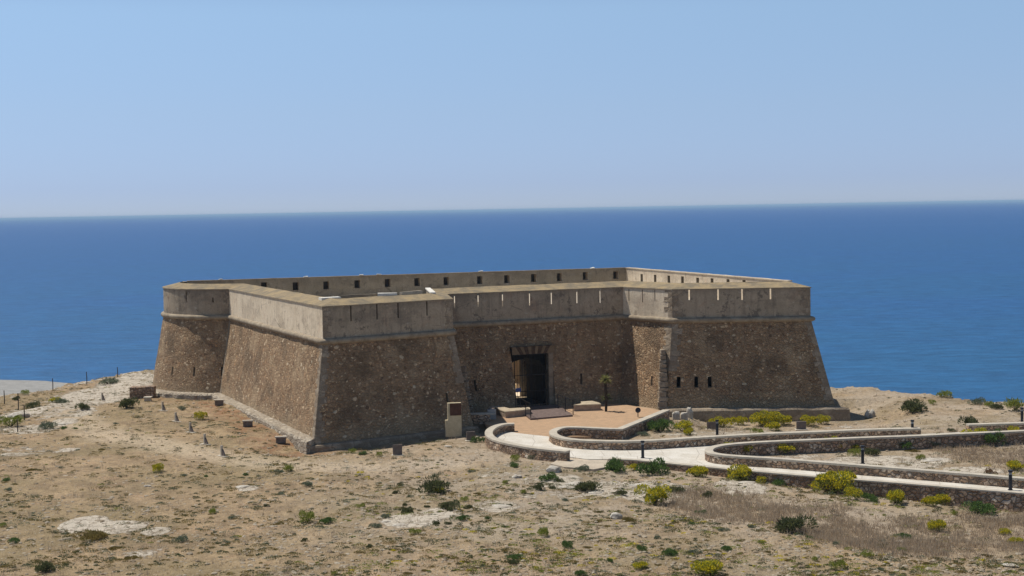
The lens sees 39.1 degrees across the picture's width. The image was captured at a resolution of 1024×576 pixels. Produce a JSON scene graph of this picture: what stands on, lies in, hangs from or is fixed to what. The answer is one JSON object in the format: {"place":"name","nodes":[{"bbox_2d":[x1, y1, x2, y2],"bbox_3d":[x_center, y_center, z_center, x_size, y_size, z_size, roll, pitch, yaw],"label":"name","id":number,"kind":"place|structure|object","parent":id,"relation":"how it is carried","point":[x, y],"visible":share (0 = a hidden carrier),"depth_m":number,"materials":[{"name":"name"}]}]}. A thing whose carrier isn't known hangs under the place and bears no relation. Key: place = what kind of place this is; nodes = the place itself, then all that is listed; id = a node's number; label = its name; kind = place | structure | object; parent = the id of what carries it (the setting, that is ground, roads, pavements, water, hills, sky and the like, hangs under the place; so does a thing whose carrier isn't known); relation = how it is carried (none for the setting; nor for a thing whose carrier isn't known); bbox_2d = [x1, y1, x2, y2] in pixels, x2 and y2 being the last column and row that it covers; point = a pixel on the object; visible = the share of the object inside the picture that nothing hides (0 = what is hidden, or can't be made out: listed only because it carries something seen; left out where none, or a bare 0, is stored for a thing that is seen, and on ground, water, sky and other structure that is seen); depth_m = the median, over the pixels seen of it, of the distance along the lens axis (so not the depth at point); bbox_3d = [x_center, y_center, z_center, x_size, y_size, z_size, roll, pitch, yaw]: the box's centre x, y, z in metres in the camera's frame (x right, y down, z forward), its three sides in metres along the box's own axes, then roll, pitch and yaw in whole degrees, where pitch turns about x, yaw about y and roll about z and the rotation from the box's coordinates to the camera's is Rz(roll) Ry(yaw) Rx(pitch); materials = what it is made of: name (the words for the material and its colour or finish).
{"place":"outdoors","nodes":[
{"label":"outdoors","id":0,"kind":"place"},
{"bbox_2d":[0,380,65,395],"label":"beach","id":1,"kind":"structure","parent":0,"point":[7,387],"depth_m":166.45,"materials":[{"name":"grey"}]},
{"bbox_2d":[0,201,1023,402],"bbox_3d":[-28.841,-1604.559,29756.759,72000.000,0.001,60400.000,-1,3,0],"label":"sea","id":2,"kind":"structure","parent":0,"point":[921,297],"depth_m":550.21,"materials":[{"name":"blue liquid"}]},
{"bbox_2d":[0,370,1023,575],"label":"ground","id":3,"kind":"structure","parent":0,"point":[861,398],"depth_m":72.31,"materials":[{"name":"soil"}]},
{"bbox_2d":[0,415,23,426],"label":"lime tuft","id":4,"kind":"object","parent":3,"relation":"on","point":[5,420],"visible":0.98,"depth_m":98.62,"materials":[{"name":"green plant"}]},
{"bbox_2d":[7,411,29,417],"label":"rock","id":5,"kind":"object","parent":3,"relation":"on","point":[20,413],"visible":0.57,"depth_m":101.78,"materials":[{"name":"stone"}]},
{"bbox_2d":[23,401,40,408],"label":"dark shrub","id":6,"kind":"object","parent":3,"relation":"on","point":[32,405],"visible":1,"depth_m":107.86,"materials":[{"name":"green plant"}]},
{"bbox_2d":[34,559,54,571],"bbox_3d":[-18.688,11.096,57.557,0.854,0.632,0.837,-3,4,-27],"label":"dark shrub","id":7,"kind":"object","parent":3,"relation":"on","point":[43,566],"visible":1,"depth_m":57.44,"materials":[{"name":"green plant"}]},
{"bbox_2d":[37,420,57,429],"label":"grey shrub","id":8,"kind":"object","parent":3,"relation":"on","point":[44,425],"visible":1,"depth_m":97.07,"materials":[{"name":"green plant"}]},
{"bbox_2d":[74,402,89,408],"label":"dark shrub","id":9,"kind":"object","parent":3,"relation":"on","point":[83,406],"visible":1,"depth_m":104.98,"materials":[{"name":"green plant"}]},
{"bbox_2d":[77,529,108,541],"bbox_3d":[-18.581,10.980,64.062,1.287,0.425,1.892,-1,3,5],"label":"ochre mat","id":10,"kind":"object","parent":3,"relation":"on","point":[93,534],"visible":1,"depth_m":63.87,"materials":[{"name":"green plant"}]},
{"bbox_2d":[98,376,118,384],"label":"grey shrub","id":11,"kind":"object","parent":3,"relation":"on","point":[109,381],"visible":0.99,"depth_m":122.59,"materials":[{"name":"green plant"}]},
{"bbox_2d":[119,396,140,407],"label":"dark shrub","id":12,"kind":"object","parent":3,"relation":"on","point":[125,402],"visible":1,"depth_m":105.30,"materials":[{"name":"green plant"}]},
{"bbox_2d":[130,386,155,397],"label":"wall","id":13,"kind":"structure","parent":3,"relation":"on","point":[139,391],"depth_m":112.79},
{"bbox_2d":[152,462,163,472],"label":"yellow flower shrub","id":14,"kind":"object","parent":3,"relation":"on","point":[158,466],"visible":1,"depth_m":79.67,"materials":[{"name":"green plant"}]},
{"bbox_2d":[171,533,188,542],"bbox_3d":[-14.551,10.966,63.070,0.787,0.356,0.726,-2,3,-17],"label":"grey shrub","id":15,"kind":"object","parent":3,"relation":"on","point":[182,538],"visible":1,"depth_m":62.99,"materials":[{"name":"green plant"}]},
{"bbox_2d":[194,411,207,419],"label":"yellow flower shrub","id":16,"kind":"object","parent":3,"relation":"on","point":[198,414],"visible":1,"depth_m":99.26,"materials":[{"name":"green plant"}]},
{"bbox_2d":[242,420,253,426],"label":"stone lectern","id":17,"kind":"object","parent":3,"relation":"on","point":[247,423],"visible":1,"depth_m":95.92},
{"bbox_2d":[275,436,286,442],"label":"stone lectern","id":18,"kind":"object","parent":3,"relation":"on","point":[280,439],"visible":1,"depth_m":90.24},
{"bbox_2d":[297,509,314,522],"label":"lime tuft","id":19,"kind":"object","parent":3,"relation":"on","point":[310,514],"visible":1,"depth_m":66.30,"materials":[{"name":"green plant"}]},
{"bbox_2d":[318,516,336,523],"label":"green shrub","id":20,"kind":"object","parent":3,"relation":"on","point":[326,520],"visible":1,"depth_m":66.00,"materials":[{"name":"green plant"}]},
{"bbox_2d":[392,444,402,455],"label":"information tablet","id":21,"kind":"object","parent":3,"relation":"on","point":[397,450],"visible":0.94,"depth_m":84.17,"materials":[{"name":"grey stone"}]},
{"bbox_2d":[398,506,412,513],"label":"dark shrub","id":22,"kind":"object","parent":3,"relation":"on","point":[403,509],"visible":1,"depth_m":67.51,"materials":[{"name":"green plant"}]},
{"bbox_2d":[417,471,449,492],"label":"dark shrub","id":23,"kind":"object","parent":3,"relation":"on","point":[429,486],"visible":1,"depth_m":72.56,"materials":[{"name":"green plant"}]},
{"bbox_2d":[436,500,460,510],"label":"dark shrub","id":24,"kind":"object","parent":3,"relation":"on","point":[449,505],"visible":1,"depth_m":67.75,"materials":[{"name":"green plant"}]},
{"bbox_2d":[445,402,461,436],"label":"sign pillar","id":25,"kind":"structure","parent":3,"relation":"on","point":[453,424],"depth_m":91.19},
{"bbox_2d":[465,431,474,441],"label":"information tablet","id":26,"kind":"object","parent":3,"relation":"on","point":[470,435],"visible":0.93,"depth_m":89.01,"materials":[{"name":"grey stone"}]},
{"bbox_2d":[470,436,484,442],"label":"green shrub","id":27,"kind":"object","parent":3,"relation":"on","point":[475,439],"visible":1,"depth_m":88.40,"materials":[{"name":"green plant"}]},
{"bbox_2d":[144,267,850,454],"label":"coastal fort","id":28,"kind":"structure","parent":3,"relation":"on","point":[306,365],"depth_m":101.44,"materials":[{"name":"stone"}]},
{"bbox_2d":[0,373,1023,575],"bbox_3d":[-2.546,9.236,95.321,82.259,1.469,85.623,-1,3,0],"label":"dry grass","id":29,"kind":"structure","parent":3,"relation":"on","point":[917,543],"depth_m":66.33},
{"bbox_2d":[0,373,1023,575],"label":"ochre ground cover","id":30,"kind":"object","parent":3,"relation":"on","point":[445,555],"visible":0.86,"depth_m":65.08,"materials":[{"name":"yellow plant"}]},
{"bbox_2d":[0,388,1023,575],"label":"grey ground cover","id":31,"kind":"object","parent":3,"relation":"on","point":[588,529],"visible":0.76,"depth_m":65.02,"materials":[{"name":"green plant"}]},
{"bbox_2d":[0,373,1023,575],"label":"pebbles","id":32,"kind":"object","parent":3,"relation":"on","point":[971,569],"visible":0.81,"depth_m":64.31,"materials":[{"name":"stone"}]},
{"bbox_2d":[0,369,1023,575],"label":"dark ground cover","id":33,"kind":"object","parent":3,"relation":"on","point":[407,545],"visible":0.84,"depth_m":65.16,"materials":[{"name":"green plant"}]},
{"bbox_2d":[0,377,1023,575],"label":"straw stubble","id":34,"kind":"object","parent":3,"relation":"on","point":[420,508],"visible":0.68,"depth_m":66.31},
{"bbox_2d":[4,386,1023,575],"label":"lime ground cover","id":35,"kind":"object","parent":3,"relation":"on","point":[620,538],"visible":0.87,"depth_m":60.30,"materials":[{"name":"green plant"}]},
{"bbox_2d":[506,553,525,559],"bbox_3d":[0.175,10.910,58.550,0.778,0.281,0.756,2,4,39],"label":"green shrub","id":36,"kind":"object","parent":3,"relation":"on","point":[515,556],"visible":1,"depth_m":58.43,"materials":[{"name":"green plant"}]},
{"bbox_2d":[485,423,569,461],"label":"retaining wall","id":37,"kind":"structure","parent":3,"relation":"on","point":[493,442],"depth_m":83.09,"materials":[{"name":"stone"}]},
{"bbox_2d":[537,526,548,536],"bbox_3d":[1.357,10.519,62.318,0.577,0.521,0.756,-2,3,-19],"label":"lime tuft","id":38,"kind":"object","parent":3,"relation":"on","point":[541,531],"visible":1,"depth_m":62.17,"materials":[{"name":"green plant"}]},
{"bbox_2d":[539,471,558,480],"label":"green shrub","id":39,"kind":"object","parent":3,"relation":"on","point":[552,475],"visible":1,"depth_m":75.00,"materials":[{"name":"green plant"}]},
{"bbox_2d":[546,465,560,472],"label":"rock","id":40,"kind":"object","parent":3,"relation":"on","point":[554,469],"visible":0.83,"depth_m":77.23,"materials":[{"name":"stone"}]},
{"bbox_2d":[561,540,572,548],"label":"green shrub","id":41,"kind":"object","parent":3,"relation":"on","point":[565,543],"visible":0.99,"depth_m":60.11,"materials":[{"name":"green plant"}]},
{"bbox_2d":[485,404,659,438],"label":"forecourt","id":42,"kind":"structure","parent":3,"relation":"on","point":[616,415],"depth_m":95.97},
{"bbox_2d":[471,412,495,423],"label":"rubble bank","id":43,"kind":"structure","parent":42,"relation":"on","point":[480,417],"depth_m":95.88,"materials":[{"name":"stone"}]},
{"bbox_2d":[487,407,495,418],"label":"litter bin","id":44,"kind":"object","parent":42,"relation":"on","point":[490,409],"visible":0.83,"depth_m":96.96,"materials":[{"name":"metal"}]},
{"bbox_2d":[491,406,529,417],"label":"stone bench","id":45,"kind":"object","parent":42,"relation":"on","point":[504,412],"visible":0.71,"depth_m":98.12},
{"bbox_2d":[517,404,572,419],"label":"entrance deck","id":46,"kind":"structure","parent":42,"relation":"on","point":[547,411],"depth_m":98.85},
{"bbox_2d":[515,396,530,417],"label":"railing","id":47,"kind":"object","parent":46,"relation":"on","point":[523,406],"visible":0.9,"depth_m":97.72,"materials":[{"name":"metal"}]},
{"bbox_2d":[573,401,600,410],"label":"stone bench","id":48,"kind":"object","parent":42,"relation":"on","point":[588,406],"visible":0.98,"depth_m":100.25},
{"bbox_2d":[600,374,611,411],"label":"yucca","id":49,"kind":"object","parent":42,"relation":"on","point":[605,380],"visible":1,"depth_m":99.59,"materials":[{"name":"green plant"}]},
{"bbox_2d":[550,458,609,470],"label":"apron","id":50,"kind":"object","parent":3,"relation":"on","point":[593,465],"visible":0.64,"depth_m":79.73,"materials":[{"name":"concrete"}]},
{"bbox_2d":[575,480,603,490],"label":"dark shrub","id":51,"kind":"object","parent":3,"relation":"on","point":[582,485],"visible":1,"depth_m":72.91,"materials":[{"name":"green plant"}]},
{"bbox_2d":[604,457,627,472],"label":"green shrub","id":52,"kind":"object","parent":3,"relation":"on","point":[614,464],"visible":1,"depth_m":78.32,"materials":[{"name":"green plant"}]},
{"bbox_2d":[610,512,622,518],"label":"rock","id":53,"kind":"object","parent":3,"relation":"on","point":[614,515],"visible":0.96,"depth_m":65.64,"materials":[{"name":"stone"}]},
{"bbox_2d":[241,463,1014,575],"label":"yellow ground cover","id":54,"kind":"object","parent":3,"relation":"on","point":[638,543],"visible":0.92,"depth_m":60.19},
{"bbox_2d":[633,561,648,568],"bbox_3d":[5.055,10.941,56.871,0.724,0.359,0.554,-4,4,-44],"label":"yellow flower shrub","id":55,"kind":"object","parent":3,"relation":"on","point":[640,564],"visible":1,"depth_m":56.80,"materials":[{"name":"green plant"}]},
{"bbox_2d":[633,484,672,503],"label":"yellow flower shrub","id":56,"kind":"object","parent":3,"relation":"on","point":[656,493],"visible":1,"depth_m":69.37,"materials":[{"name":"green plant"}]},
{"bbox_2d":[635,457,670,475],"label":"green shrub","id":57,"kind":"object","parent":3,"relation":"on","point":[653,467],"visible":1,"depth_m":77.57,"materials":[{"name":"green plant"}]},
{"bbox_2d":[645,418,676,431],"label":"green shrub","id":58,"kind":"object","parent":3,"relation":"on","point":[662,424],"visible":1,"depth_m":91.21,"materials":[{"name":"green plant"}]},
{"bbox_2d":[661,548,677,556],"bbox_3d":[6.509,10.831,58.915,0.825,0.373,0.801,-3,4,-28],"label":"green shrub","id":59,"kind":"object","parent":3,"relation":"on","point":[668,552],"visible":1,"depth_m":58.87,"materials":[{"name":"green plant"}]},
{"bbox_2d":[672,411,679,419],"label":"stone block","id":60,"kind":"object","parent":3,"relation":"on","point":[675,415],"depth_m":96.39,"materials":[{"name":"stone"}]},
{"bbox_2d":[667,486,684,492],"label":"dark shrub","id":61,"kind":"object","parent":3,"relation":"on","point":[678,489],"visible":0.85,"depth_m":72.37,"materials":[{"name":"green plant"}]},
{"bbox_2d":[673,419,693,430],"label":"yellow flower shrub","id":62,"kind":"object","parent":3,"relation":"on","point":[684,424],"visible":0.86,"depth_m":91.23,"materials":[{"name":"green plant"}]},
{"bbox_2d":[685,465,707,476],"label":"yellow flower shrub","id":63,"kind":"object","parent":3,"relation":"on","point":[695,471],"visible":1,"depth_m":76.50,"materials":[{"name":"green plant"}]},
{"bbox_2d":[690,559,722,575],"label":"yellow flower shrub","id":64,"kind":"object","parent":3,"relation":"on","point":[711,567],"visible":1,"depth_m":56.23,"materials":[{"name":"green plant"}]},
{"bbox_2d":[707,422,715,429],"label":"information tablet","id":65,"kind":"object","parent":3,"relation":"on","point":[710,425],"visible":0.62,"depth_m":92.72,"materials":[{"name":"grey stone"}]},
{"bbox_2d":[707,416,731,427],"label":"yellow flower shrub","id":66,"kind":"object","parent":3,"relation":"on","point":[723,421],"visible":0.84,"depth_m":97.78,"materials":[{"name":"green plant"}]},
{"bbox_2d":[549,409,920,449],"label":"retaining wall","id":67,"kind":"structure","parent":3,"relation":"on","point":[558,434],"depth_m":85.84,"materials":[{"name":"stone"}]},
{"bbox_2d":[730,415,748,424],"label":"yellow flower shrub","id":68,"kind":"object","parent":3,"relation":"on","point":[739,419],"visible":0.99,"depth_m":98.49,"materials":[{"name":"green plant"}]},
{"bbox_2d":[727,464,753,479],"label":"yellow flower shrub","id":69,"kind":"object","parent":3,"relation":"on","point":[739,472],"visible":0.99,"depth_m":76.07,"materials":[{"name":"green plant"}]},
{"bbox_2d":[749,411,765,425],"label":"yellow flower shrub","id":70,"kind":"object","parent":3,"relation":"on","point":[755,417],"visible":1,"depth_m":97.66,"materials":[{"name":"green plant"}]},
{"bbox_2d":[760,409,781,424],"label":"yellow flower shrub","id":71,"kind":"object","parent":3,"relation":"on","point":[770,416],"visible":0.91,"depth_m":97.65,"materials":[{"name":"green plant"}]},
{"bbox_2d":[764,421,782,430],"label":"yellow flower shrub","id":72,"kind":"object","parent":3,"relation":"on","point":[774,425],"visible":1,"depth_m":90.73,"materials":[{"name":"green plant"}]},
{"bbox_2d":[771,478,785,485],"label":"green shrub","id":73,"kind":"object","parent":3,"relation":"on","point":[778,482],"visible":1,"depth_m":75.09,"materials":[{"name":"green plant"}]},
{"bbox_2d":[777,414,791,424],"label":"yellow flower shrub","id":74,"kind":"object","parent":3,"relation":"on","point":[786,419],"visible":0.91,"depth_m":97.88,"materials":[{"name":"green plant"}]},
{"bbox_2d":[777,439,795,452],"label":"yellow flower shrub","id":75,"kind":"object","parent":3,"relation":"on","point":[787,449],"visible":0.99,"depth_m":82.62,"materials":[{"name":"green plant"}]},
{"bbox_2d":[770,514,818,532],"bbox_3d":[12.495,10.441,63.670,2.071,0.953,1.821,0,3,25],"label":"dark shrub","id":76,"kind":"object","parent":3,"relation":"on","point":[786,522],"visible":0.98,"depth_m":63.47,"materials":[{"name":"green plant"}]},
{"bbox_2d":[794,421,807,430],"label":"information tablet","id":77,"kind":"object","parent":3,"relation":"on","point":[800,425],"visible":0.99,"depth_m":90.95,"materials":[{"name":"grey stone"}]},
{"bbox_2d":[800,414,816,425],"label":"yellow flower shrub","id":78,"kind":"object","parent":3,"relation":"on","point":[809,420],"visible":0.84,"depth_m":97.50,"materials":[{"name":"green plant"}]},
{"bbox_2d":[608,457,1023,511],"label":"retaining wall","id":79,"kind":"structure","parent":3,"relation":"on","point":[1004,500],"depth_m":72.23,"materials":[{"name":"stone"}]},
{"bbox_2d":[816,414,831,423],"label":"yellow flower shrub","id":80,"kind":"object","parent":3,"relation":"on","point":[824,419],"visible":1,"depth_m":98.15,"materials":[{"name":"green plant"}]},
{"bbox_2d":[807,468,858,494],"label":"yellow flower shrub","id":81,"kind":"object","parent":3,"relation":"on","point":[826,477],"visible":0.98,"depth_m":73.09,"materials":[{"name":"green plant"}]},
{"bbox_2d":[828,558,845,568],"bbox_3d":[12.999,10.987,57.391,0.835,0.442,0.581,-3,4,-29],"label":"lime tuft","id":82,"kind":"object","parent":3,"relation":"on","point":[841,561],"visible":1,"depth_m":57.32,"materials":[{"name":"green plant"}]},
{"bbox_2d":[843,486,862,498],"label":"yellow flower shrub","id":83,"kind":"object","parent":3,"relation":"on","point":[851,491],"visible":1,"depth_m":70.97,"materials":[{"name":"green plant"}]},
{"bbox_2d":[847,447,860,455],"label":"lime tuft","id":84,"kind":"object","parent":3,"relation":"on","point":[852,451],"visible":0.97,"depth_m":81.91,"materials":[{"name":"green plant"}]},
{"bbox_2d":[860,445,864,463],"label":"bollard lamp","id":85,"kind":"object","parent":3,"relation":"on","point":[862,453],"visible":0.96,"depth_m":77.96,"materials":[{"name":"grey metal"}]},
{"bbox_2d":[705,430,1023,488],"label":"retaining wall","id":86,"kind":"structure","parent":3,"relation":"on","point":[728,454],"depth_m":81.67,"materials":[{"name":"stone"}]},
{"bbox_2d":[864,448,881,454],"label":"dark shrub","id":87,"kind":"object","parent":3,"relation":"on","point":[872,451],"visible":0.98,"depth_m":81.94,"materials":[{"name":"green plant"}]},
{"bbox_2d":[886,489,905,504],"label":"yellow flower shrub","id":88,"kind":"object","parent":3,"relation":"on","point":[897,495],"visible":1,"depth_m":69.89,"materials":[{"name":"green plant"}]},
{"bbox_2d":[898,398,927,411],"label":"dark shrub","id":89,"kind":"object","parent":3,"relation":"on","point":[910,405],"visible":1,"depth_m":97.95,"materials":[{"name":"green plant"}]},
{"bbox_2d":[920,495,937,505],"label":"yellow flower shrub","id":90,"kind":"object","parent":3,"relation":"on","point":[932,500],"visible":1,"depth_m":69.71,"materials":[{"name":"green plant"}]},
{"bbox_2d":[927,519,946,530],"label":"yellow flower shrub","id":91,"kind":"object","parent":3,"relation":"on","point":[936,524],"visible":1,"depth_m":65.06,"materials":[{"name":"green plant"}]},
{"bbox_2d":[936,390,952,397],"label":"lime tuft","id":92,"kind":"object","parent":3,"relation":"on","point":[946,393],"visible":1,"depth_m":104.63,"materials":[{"name":"green plant"}]},
{"bbox_2d":[936,493,954,503],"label":"yellow flower shrub","id":93,"kind":"object","parent":3,"relation":"on","point":[941,498],"visible":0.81,"depth_m":70.88,"materials":[{"name":"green plant"}]},
{"bbox_2d":[957,415,978,424],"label":"dark shrub","id":94,"kind":"object","parent":3,"relation":"on","point":[967,419],"visible":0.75,"depth_m":91.19,"materials":[{"name":"green plant"}]},
{"bbox_2d":[961,426,987,431],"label":"yellow flower shrub","id":95,"kind":"object","parent":3,"relation":"on","point":[979,429],"visible":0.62,"depth_m":85.27,"materials":[{"name":"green plant"}]},
{"bbox_2d":[966,397,986,404],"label":"grey shrub","id":96,"kind":"object","parent":3,"relation":"on","point":[976,401],"visible":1,"depth_m":100.70,"materials":[{"name":"green plant"}]},
{"bbox_2d":[959,500,998,515],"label":"green shrub","id":97,"kind":"object","parent":3,"relation":"on","point":[978,505],"visible":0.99,"depth_m":68.24,"materials":[{"name":"green plant"}]},
{"bbox_2d":[966,422,1023,431],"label":"retaining wall","id":98,"kind":"structure","parent":3,"relation":"on","point":[1003,426],"depth_m":87.83,"materials":[{"name":"concrete"}]},
{"bbox_2d":[983,428,1006,444],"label":"green shrub","id":99,"kind":"object","parent":3,"relation":"on","point":[992,437],"visible":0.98,"depth_m":84.37,"materials":[{"name":"green plant"}]},
{"bbox_2d":[988,402,1003,408],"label":"dark shrub","id":100,"kind":"object","parent":3,"relation":"on","point":[996,405],"visible":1,"depth_m":98.32,"materials":[{"name":"green plant"}]},
{"bbox_2d":[1002,397,1023,410],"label":"lime tuft","id":101,"kind":"object","parent":3,"relation":"on","point":[1010,404],"visible":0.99,"depth_m":97.29,"materials":[{"name":"green plant"}]},
{"bbox_2d":[1003,459,1023,470],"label":"yellow flower shrub","id":102,"kind":"object","parent":3,"relation":"on","point":[1014,465],"visible":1,"depth_m":76.66,"materials":[{"name":"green plant"}]},
{"bbox_2d":[0,0,1023,218],"label":"sky","id":103,"kind":"structure","parent":0,"point":[109,108],"materials":[{"name":"blue"}]},
{"bbox_2d":[495,432,1023,491],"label":"path","id":104,"kind":"structure","parent":0,"point":[692,455],"depth_m":81.96,"materials":[{"name":"concrete"}]},
{"bbox_2d":[1008,470,1012,490],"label":"bollard lamp","id":105,"kind":"object","parent":104,"relation":"on","point":[1010,480],"visible":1,"depth_m":70.12,"materials":[{"name":"grey metal"}]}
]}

